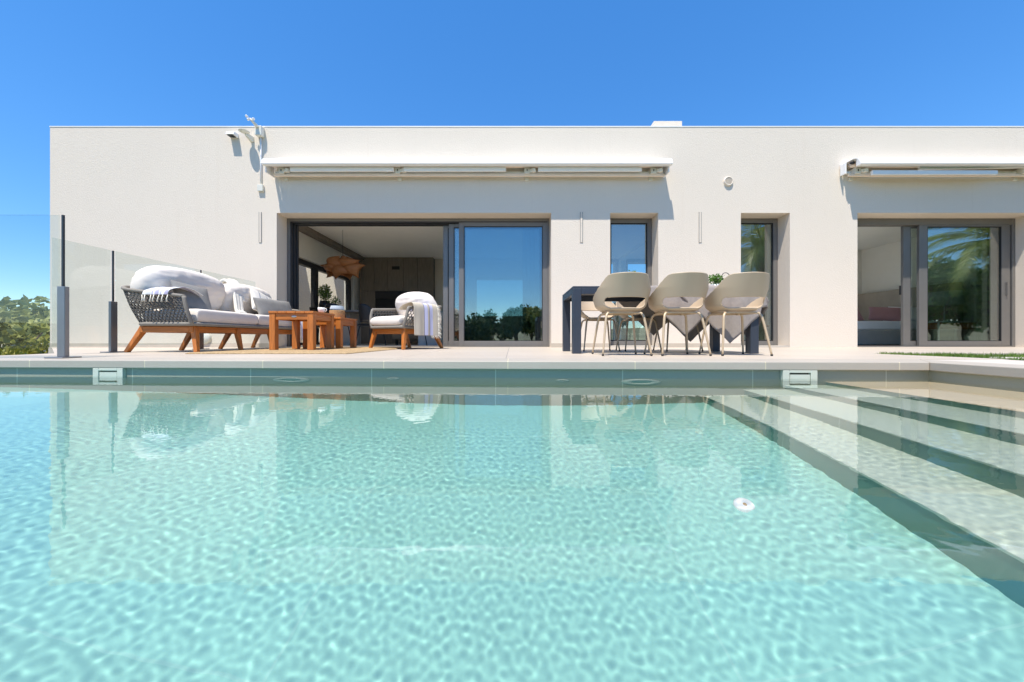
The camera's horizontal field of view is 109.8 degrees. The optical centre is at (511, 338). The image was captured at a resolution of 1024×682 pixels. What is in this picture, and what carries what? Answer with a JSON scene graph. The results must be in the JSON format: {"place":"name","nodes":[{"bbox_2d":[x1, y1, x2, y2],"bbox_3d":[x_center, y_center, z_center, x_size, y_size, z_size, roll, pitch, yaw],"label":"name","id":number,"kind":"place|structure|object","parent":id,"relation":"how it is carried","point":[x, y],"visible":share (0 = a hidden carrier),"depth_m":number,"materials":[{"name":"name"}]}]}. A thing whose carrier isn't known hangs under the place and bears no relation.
{"place":"outdoors","nodes":[
{"label":"outdoors","id":0,"kind":"place"},
{"bbox_2d":[361,257,434,343],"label":"cupboard wall","id":1,"kind":"structure","parent":0,"point":[386,282],"depth_m":11.25,"materials":[{"name":"brown wood"}]},
{"bbox_2d":[361,257,373,290],"bbox_3d":[-4.519,-2.009,11.370,0.401,1.043,0.240,0,0,0],"label":"door panel","id":2,"kind":"structure","parent":1,"relation":"in","point":[367,271],"depth_m":11.25,"materials":[{"name":"brown wood"}]},
{"bbox_2d":[374,257,387,290],"bbox_3d":[-4.100,-2.009,11.370,0.413,1.043,0.240,0,0,0],"label":"door panel","id":3,"kind":"structure","parent":1,"relation":"in","point":[380,263],"depth_m":11.25,"materials":[{"name":"brown wood"}]},
{"bbox_2d":[388,257,402,290],"bbox_3d":[-3.644,-2.009,11.370,0.475,1.043,0.240,0,0,0],"label":"door panel","id":4,"kind":"structure","parent":1,"relation":"in","point":[395,277],"depth_m":11.25,"materials":[{"name":"brown wood"}]},
{"bbox_2d":[403,257,417,290],"bbox_3d":[-3.178,-2.009,11.370,0.432,1.043,0.240,0,0,0],"label":"door panel","id":5,"kind":"structure","parent":1,"relation":"in","point":[410,264],"depth_m":11.25,"materials":[{"name":"brown wood"}]},
{"bbox_2d":[418,257,434,291],"bbox_3d":[-2.709,-2.009,11.370,0.482,1.043,0.240,0,0,0],"label":"door panel","id":6,"kind":"structure","parent":1,"relation":"in","point":[426,265],"depth_m":11.25,"materials":[{"name":"brown wood"}]},
{"bbox_2d":[392,314,469,344],"bbox_3d":[-2.200,-0.245,10.000,2.000,0.820,0.800,0,0,0],"label":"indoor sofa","id":7,"kind":"object","parent":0,"point":[396,337],"visible":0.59,"depth_m":9.60,"materials":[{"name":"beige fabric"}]},
{"bbox_2d":[0,376,1023,681],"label":"pool water","id":8,"kind":"structure","parent":0,"point":[178,528],"depth_m":0.54,"materials":[{"name":"teal liquid"}]},
{"bbox_2d":[0,347,1023,359],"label":"terrace","id":9,"kind":"structure","parent":0,"point":[612,353],"depth_m":3.93,"materials":[{"name":"tile"}]},
{"bbox_2d":[100,251,255,352],"bbox_3d":[-4.710,-0.435,5.145,0.122,1.200,2.910,0,0,0],"label":"glass fence","id":10,"kind":"object","parent":9,"relation":"on","point":[113,345],"visible":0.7,"depth_m":4.24,"materials":[{"name":"grey metal"}]},
{"bbox_2d":[121,266,300,351],"bbox_3d":[-4.153,-0.367,5.280,0.914,1.085,2.289,0,0,0],"label":"rope sofa","id":11,"kind":"object","parent":9,"relation":"on","point":[222,316],"visible":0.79,"depth_m":4.42,"materials":[{"name":"white fabric"}]},
{"bbox_2d":[141,287,202,301],"bbox_3d":[-4.054,-0.516,4.307,0.309,0.197,0.466,0,0,7],"label":"striped towel","id":12,"kind":"object","parent":11,"relation":"hanging from","point":[158,291],"visible":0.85,"depth_m":4.12,"materials":[{"name":"white fabric"}]},
{"bbox_2d":[170,280,211,309],"bbox_3d":[-3.990,-0.500,4.500,0.131,0.420,0.420,-28,-14,10],"label":"grey cushion","id":13,"kind":"object","parent":11,"relation":"on","point":[194,301],"visible":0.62,"depth_m":4.45,"materials":[{"name":"fabric"}]},
{"bbox_2d":[220,279,246,312],"bbox_3d":[-4.290,-0.642,5.540,0.740,0.580,0.224,0,0,27],"label":"cream throw","id":14,"kind":"object","parent":11,"relation":"on","point":[238,300],"visible":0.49,"depth_m":5.44,"materials":[{"name":"fabric"}]},
{"bbox_2d":[249,286,271,310],"bbox_3d":[-4.061,-0.565,5.860,0.143,0.440,0.460,-24,-22,0],"label":"patterned cushion","id":15,"kind":"object","parent":11,"relation":"on","point":[254,293],"visible":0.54,"depth_m":5.72,"materials":[{"name":"fabric"}]},
{"bbox_2d":[253,297,291,314],"bbox_3d":[-3.900,-0.480,5.930,0.152,0.340,0.720,-22,-4,9],"label":"lumbar cushion","id":16,"kind":"object","parent":11,"relation":"on","point":[263,306],"visible":0.69,"depth_m":5.75,"materials":[{"name":"grey fabric"}]},
{"bbox_2d":[300,322,302,341],"bbox_3d":[-3.846,-0.253,6.160,0.549,0.649,0.339,0,0,0],"label":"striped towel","id":17,"kind":"object","parent":11,"relation":"on","point":[301,330],"visible":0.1,"depth_m":6.16,"materials":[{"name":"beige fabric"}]},
{"bbox_2d":[185,347,411,353],"bbox_3d":[-2.590,0.155,5.016,1.727,0.019,2.459,0,0,0],"label":"jute rug","id":18,"kind":"object","parent":9,"relation":"on","point":[343,350],"visible":0.83,"depth_m":4.10,"materials":[{"name":"beige wicker"}]},
{"bbox_2d":[268,311,334,349],"bbox_3d":[-2.840,-0.102,4.905,0.576,0.500,0.570,0,0,0],"label":"teak side table","id":19,"kind":"object","parent":18,"relation":"on","point":[310,318],"visible":1,"depth_m":4.66,"materials":[{"name":"wood"}]},
{"bbox_2d":[318,307,326,311],"bbox_3d":[-2.623,-0.389,4.965,0.110,0.072,0.094,0,0,36],"label":"coffee cup","id":20,"kind":"object","parent":19,"relation":"on","point":[321,309],"visible":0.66,"depth_m":4.94,"materials":[{"name":"white ceramic"}]},
{"bbox_2d":[303,317,356,348],"bbox_3d":[-2.785,-0.081,5.540,0.566,0.458,0.560,0,0,0],"label":"teak side table","id":21,"kind":"object","parent":18,"relation":"on","point":[340,323],"visible":0.62,"depth_m":5.48,"materials":[{"name":"brown wood"}]},
{"bbox_2d":[329,306,344,317],"bbox_3d":[-2.680,-0.406,5.520,0.220,0.190,0.221,0,0,0],"label":"candle jar","id":22,"kind":"object","parent":21,"relation":"on","point":[338,311],"visible":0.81,"depth_m":5.44,"materials":[{"name":"beige glass"}]},
{"bbox_2d":[369,292,443,349],"bbox_3d":[-1.668,-0.290,5.758,0.885,0.930,0.895,0,0,32],"label":"rope armchair","id":23,"kind":"object","parent":9,"relation":"on","point":[402,323],"visible":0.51,"depth_m":5.57,"materials":[{"name":"white fabric"}]},
{"bbox_2d":[399,302,441,338],"bbox_3d":[-1.404,-0.265,5.549,0.400,0.545,0.549,0,0,32],"label":"striped throw","id":24,"kind":"object","parent":23,"relation":"on","point":[426,318],"visible":0.98,"depth_m":5.45,"materials":[{"name":"beige fabric"}]},
{"bbox_2d":[49,121,1023,346],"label":"villa","id":25,"kind":"object","parent":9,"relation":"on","point":[135,199],"visible":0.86,"depth_m":6.67,"materials":[{"name":"white paint"}]},
{"bbox_2d":[204,334,211,343],"bbox_3d":[-5.677,-0.007,6.645,0.224,0.224,0.050,0,0,0],"label":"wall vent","id":26,"kind":"object","parent":25,"relation":"attached to","point":[207,338],"depth_m":6.63,"materials":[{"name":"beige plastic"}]},
{"bbox_2d":[226,131,238,137],"bbox_3d":[-5.136,-3.746,6.605,0.149,0.088,0.127,0,0,0],"label":"outdoor sensor box","id":27,"kind":"object","parent":25,"relation":"attached to","point":[231,134],"visible":1,"depth_m":6.57,"materials":[{"name":"white plastic"}]},
{"bbox_2d":[238,128,253,141],"bbox_3d":[-4.845,-3.692,6.555,0.176,0.134,0.267,0,0,0],"label":"dish antenna","id":28,"kind":"object","parent":25,"relation":"attached to","point":[250,138],"visible":1,"depth_m":6.54,"materials":[{"name":"beige plastic"}]},
{"bbox_2d":[245,115,263,191],"bbox_3d":[-4.686,-3.344,6.544,0.146,1.258,0.316,0,0,32],"label":"wind sensor","id":29,"kind":"object","parent":25,"relation":"attached to","point":[259,131],"visible":1,"depth_m":6.62,"materials":[{"name":"beige plastic"}]},
{"bbox_2d":[259,212,261,241],"bbox_3d":[-4.662,-2.060,6.664,0.050,0.560,0.010,0,0,0],"label":"wall light","id":30,"kind":"object","parent":25,"relation":"attached to","point":[260,226],"visible":1,"depth_m":6.66,"materials":[{"name":"white paint"}]},
{"bbox_2d":[309,307,319,344],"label":"indoor chair","id":31,"kind":"object","parent":25,"relation":"on","point":[312,309],"visible":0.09,"depth_m":8.59,"materials":[{"name":"black metal"}]},
{"bbox_2d":[299,258,350,344],"bbox_3d":[-5.000,-0.850,9.135,0.120,2.026,3.826,0,0,0],"label":"window frame","id":32,"kind":"structure","parent":25,"relation":"in","point":[314,268],"depth_m":9.10,"materials":[{"name":"black metal"}]},
{"bbox_2d":[325,303,349,334],"bbox_3d":[-3.789,-0.285,7.785,0.479,0.903,0.510,0,0,0],"label":"indoor chair","id":33,"kind":"object","parent":25,"relation":"on","point":[328,306],"visible":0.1,"depth_m":7.56,"materials":[{"name":"black metal"}]},
{"bbox_2d":[321,256,364,279],"bbox_3d":[-3.948,-1.949,8.400,1.046,1.170,0.418,0,0,0],"label":"pendant lamp","id":34,"kind":"object","parent":25,"relation":"hanging from","point":[337,266],"visible":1,"depth_m":8.29,"materials":[{"name":"brown wood"}]},
{"bbox_2d":[357,304,386,345],"bbox_3d":[-3.084,-0.285,7.837,0.479,0.903,0.510,0,0,30],"label":"indoor chair","id":35,"kind":"object","parent":25,"relation":"on","point":[364,312],"visible":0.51,"depth_m":7.62,"materials":[{"name":"black metal"}]},
{"bbox_2d":[334,310,442,345],"bbox_3d":[-2.975,-0.235,8.550,2.650,0.800,1.000,0,0,0],"label":"indoor dining table","id":36,"kind":"object","parent":25,"relation":"on","point":[352,314],"visible":0.28,"depth_m":8.25,"materials":[{"name":"brown wood"}]},
{"bbox_2d":[318,284,332,307],"bbox_3d":[-4.394,-0.967,8.452,0.315,0.664,0.318,0,0,0],"label":"vase plant","id":37,"kind":"object","parent":36,"relation":"on","point":[326,295],"visible":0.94,"depth_m":8.39,"materials":[{"name":"green plant"}]},
{"bbox_2d":[326,296,340,303],"bbox_3d":[-4.136,-0.812,8.347,0.338,0.354,0.314,0,0,0],"label":"vase plant","id":38,"kind":"object","parent":36,"relation":"on","point":[334,301],"visible":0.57,"depth_m":8.34,"materials":[{"name":"green plant"}]},
{"bbox_2d":[261,158,672,180],"bbox_3d":[-0.796,-3.065,6.505,7.270,0.300,0.329,0,0,0],"label":"awning","id":39,"kind":"object","parent":25,"relation":"attached to","point":[460,167],"visible":1,"depth_m":6.46,"materials":[{"name":"white metal"}]},
{"bbox_2d":[523,229,538,339],"bbox_3d":[0.470,-1.190,7.420,0.502,2.650,0.074,0,0,0],"label":"curtain","id":40,"kind":"object","parent":25,"relation":"hanging from","point":[530,284],"visible":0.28,"depth_m":7.42,"materials":[{"name":"white fabric"}]},
{"bbox_2d":[580,212,582,241],"bbox_3d":[1.286,-2.060,6.664,0.050,0.560,0.010,0,0,0],"label":"wall light","id":41,"kind":"object","parent":25,"relation":"attached to","point":[581,226],"visible":1,"depth_m":6.66,"materials":[{"name":"white paint"}]},
{"bbox_2d":[610,218,651,344],"bbox_3d":[2.265,-1.094,7.005,0.886,2.458,0.070,0,0,0],"label":"window frame","id":42,"kind":"structure","parent":25,"relation":"in","point":[648,222],"depth_m":6.97,"materials":[{"name":"grey metal"}]},
{"bbox_2d":[699,212,701,241],"bbox_3d":[3.483,-2.060,6.664,0.050,0.560,0.010,0,0,0],"label":"wall light","id":43,"kind":"object","parent":25,"relation":"attached to","point":[700,226],"visible":1,"depth_m":6.66,"materials":[{"name":"white paint"}]},
{"bbox_2d":[723,176,732,185],"bbox_3d":[4.002,-2.905,6.653,0.172,0.172,0.034,0,0,0],"label":"wall vent","id":44,"kind":"object","parent":25,"relation":"attached to","point":[728,181],"depth_m":6.64,"materials":[{"name":"white paint"}]},
{"bbox_2d":[751,224,766,339],"bbox_3d":[5.090,-1.190,7.400,0.323,2.650,0.064,0,0,0],"label":"curtain","id":45,"kind":"object","parent":25,"relation":"hanging from","point":[758,247],"visible":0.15,"depth_m":7.40,"materials":[{"name":"white fabric"}]},
{"bbox_2d":[741,218,777,344],"bbox_3d":[4.695,-1.094,7.005,0.906,2.458,0.070,0,0,0],"label":"window frame","id":46,"kind":"structure","parent":25,"relation":"in","point":[774,222],"depth_m":6.97,"materials":[{"name":"grey metal"}]},
{"bbox_2d":[857,282,962,344],"bbox_3d":[8.265,-0.545,9.175,3.430,1.420,2.450,0,0,0],"label":"bed","id":47,"kind":"object","parent":25,"relation":"on","point":[874,332],"visible":0.23,"depth_m":8.27,"materials":[{"name":"white fabric"}]},
{"bbox_2d":[857,307,863,320],"bbox_3d":[8.300,-0.585,8.900,0.500,0.420,0.172,-7,-38,25],"label":"bed pillow","id":48,"kind":"object","parent":47,"relation":"on","point":[859,317],"visible":0.23,"depth_m":8.72,"materials":[{"name":"fabric"}]},
{"bbox_2d":[868,307,900,320],"bbox_3d":[8.950,-0.585,8.620,0.600,0.440,0.171,8,-38,40],"label":"bed pillow","id":49,"kind":"object","parent":47,"relation":"on","point":[885,313],"visible":0.82,"depth_m":8.56,"materials":[{"name":"fabric"}]},
{"bbox_2d":[892,307,916,320],"bbox_3d":[9.450,-0.585,8.620,0.620,0.420,0.170,7,-33,35],"label":"bed pillow","id":50,"kind":"object","parent":47,"relation":"on","point":[913,313],"visible":0.16,"depth_m":8.49,"materials":[{"name":"white fabric"}]},
{"bbox_2d":[840,158,1023,180],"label":"awning","id":51,"kind":"object","parent":25,"relation":"attached to","point":[938,167],"visible":1,"depth_m":6.41,"materials":[{"name":"white metal"}]},
{"bbox_2d":[915,321,975,339],"bbox_3d":[9.333,-0.095,7.720,0.880,0.520,0.440,0,0,0],"label":"bedside table","id":52,"kind":"object","parent":25,"relation":"on","point":[945,325],"visible":0.6,"depth_m":7.54,"materials":[{"name":"brown wood"}]},
{"bbox_2d":[928,290,964,320],"bbox_3d":[9.248,-0.676,7.700,0.544,0.640,0.544,0,0,0],"label":"bedside lamp","id":53,"kind":"object","parent":52,"relation":"on","point":[946,298],"visible":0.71,"depth_m":7.54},
{"bbox_2d":[976,227,997,340],"bbox_3d":[9.740,-1.190,7.360,0.483,2.650,0.064,0,0,0],"label":"curtain","id":54,"kind":"object","parent":25,"relation":"hanging from","point":[981,283],"visible":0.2,"depth_m":7.36,"materials":[{"name":"white fabric"}]},
{"bbox_2d":[581,302,619,350],"bbox_3d":[1.139,-0.219,4.855,0.544,0.769,0.560,0,0,-1],"label":"dining chair","id":55,"kind":"object","parent":9,"relation":"on","point":[587,306],"visible":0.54,"depth_m":4.92,"materials":[{"name":"beige paint"}]},
{"bbox_2d":[592,272,652,355],"bbox_3d":[1.080,-0.219,3.535,0.544,0.769,0.560,0,0,0],"label":"dining chair","id":56,"kind":"object","parent":9,"relation":"on","point":[628,284],"visible":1,"depth_m":3.38,"materials":[{"name":"beige plastic"}]},
{"bbox_2d":[615,302,661,350],"bbox_3d":[1.681,-0.219,4.865,0.544,0.769,0.560,0,0,1],"label":"dining chair","id":57,"kind":"object","parent":9,"relation":"on","point":[627,318],"visible":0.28,"depth_m":4.66,"materials":[{"name":"beige paint"}]},
{"bbox_2d":[562,286,758,353],"bbox_3d":[1.655,-0.199,4.275,2.000,0.728,0.810,0,0,0],"label":"dining table","id":58,"kind":"object","parent":9,"relation":"on","point":[576,296],"visible":0.53,"depth_m":3.92,"materials":[{"name":"grey metal"}]},
{"bbox_2d":[619,286,715,335],"bbox_3d":[1.799,-0.298,4.275,1.838,0.543,0.880,0,0,0],"label":"tablecloth","id":59,"kind":"object","parent":58,"relation":"on","point":[678,321],"visible":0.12,"depth_m":3.85,"materials":[{"name":"beige fabric"}]},
{"bbox_2d":[644,272,711,355],"bbox_3d":[1.631,-0.219,3.530,0.544,0.769,0.560,0,0,-1],"label":"dining chair","id":60,"kind":"object","parent":9,"relation":"on","point":[687,284],"visible":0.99,"depth_m":3.38,"materials":[{"name":"beige paint"}]},
{"bbox_2d":[653,320,703,350],"bbox_3d":[2.200,-0.219,4.855,0.544,0.769,0.560,0,0,0],"label":"dining chair","id":61,"kind":"object","parent":9,"relation":"on","point":[668,336],"visible":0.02,"depth_m":4.62,"materials":[{"name":"beige paint"}]},
{"bbox_2d":[698,272,772,355],"bbox_3d":[2.204,-0.219,3.530,0.544,0.769,0.560,0,0,1],"label":"dining chair","id":62,"kind":"object","parent":9,"relation":"on","point":[748,284],"visible":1,"depth_m":3.39,"materials":[{"name":"beige paint"}]},
{"bbox_2d":[0,0,1023,328],"label":"sky","id":63,"kind":"structure","parent":0,"point":[63,62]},
{"bbox_2d":[611,328,645,339],"bbox_3d":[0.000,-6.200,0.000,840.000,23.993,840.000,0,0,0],"label":"terrain","id":64,"kind":"structure","parent":0,"point":[640,333],"depth_m":155.95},
{"bbox_2d":[0,294,49,353],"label":"pine tree","id":65,"kind":"object","parent":64,"relation":"on","point":[14,328],"visible":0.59,"depth_m":15.04,"materials":[{"name":"green plant"}]},
{"bbox_2d":[0,296,49,353],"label":"pine tree","id":66,"kind":"object","parent":64,"relation":"on","point":[42,312],"visible":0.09,"depth_m":17.92,"materials":[{"name":"green plant"}]},
{"bbox_2d":[0,334,49,354],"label":"garden shrub","id":67,"kind":"object","parent":64,"relation":"on","point":[47,336],"visible":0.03,"depth_m":12.43,"materials":[{"name":"green plant"}]},
{"bbox_2d":[0,334,49,354],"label":"garden shrub","id":68,"kind":"object","parent":64,"relation":"on","point":[43,346],"visible":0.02,"depth_m":12.48,"materials":[{"name":"green plant"}]},
{"bbox_2d":[1,335,49,354],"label":"garden shrub","id":69,"kind":"object","parent":64,"relation":"on","point":[32,350],"visible":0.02,"depth_m":11.89,"materials":[{"name":"green plant"}]},
{"bbox_2d":[670,285,768,342],"bbox_3d":[2.049,-0.259,4.275,1.558,0.630,0.880,0,0,0],"label":"tablecloth","id":70,"kind":"object","parent":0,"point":[732,327],"visible":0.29,"depth_m":3.84,"materials":[{"name":"beige fabric"}]},
{"bbox_2d":[708,274,724,284],"bbox_3d":[2.426,-0.679,4.302,0.210,0.208,0.204,0,0,26],"label":"potted herb","id":71,"kind":"object","parent":70,"relation":"on","point":[717,279],"visible":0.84,"depth_m":4.27,"materials":[{"name":"green plant"}]},
{"bbox_2d":[943,360,1023,364],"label":"path","id":72,"kind":"structure","parent":0,"point":[1019,362],"depth_m":2.62,"materials":[{"name":"white stone"}]},
{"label":"pool floor","id":73,"kind":"structure","parent":0,"visible":0},
{"bbox_2d":[0,368,1023,388],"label":"pool wall","id":74,"kind":"structure","parent":73,"relation":"on","point":[1010,382],"depth_m":2.63,"materials":[{"name":"tile"}]},
{"bbox_2d":[93,368,125,375],"bbox_3d":[-3.050,0.316,2.730,0.236,0.182,0.030,0,0,2],"label":"pool skimmer","id":75,"kind":"object","parent":74,"relation":"attached to","point":[99,372],"visible":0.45,"depth_m":2.72,"materials":[{"name":"plastic"}]},
{"bbox_2d":[0,357,1023,377],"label":"pool coping","id":76,"kind":"object","parent":74,"relation":"on","point":[1002,370],"visible":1,"depth_m":2.63,"materials":[{"name":"stone"}]},
{"bbox_2d":[44,215,81,357],"bbox_3d":[-4.294,-0.435,3.020,1.213,1.200,0.135,0,0,0],"label":"glass fence","id":77,"kind":"object","parent":76,"relation":"on","point":[62,320],"visible":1,"depth_m":3.00,"materials":[{"name":"grey metal"}]},
{"bbox_2d":[780,370,816,378],"bbox_3d":[2.029,0.316,2.547,0.236,0.182,0.030,0,0,2],"label":"pool skimmer","id":78,"kind":"object","parent":74,"relation":"attached to","point":[798,374],"visible":0.45,"depth_m":2.54,"materials":[{"name":"plastic"}]},
{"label":"lawn","id":79,"kind":"structure","parent":0,"visible":0},
{"bbox_2d":[875,351,1023,359],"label":"grass","id":80,"kind":"structure","parent":79,"relation":"on","point":[993,355],"depth_m":3.46,"materials":[{"name":"green plant"}]}
]}

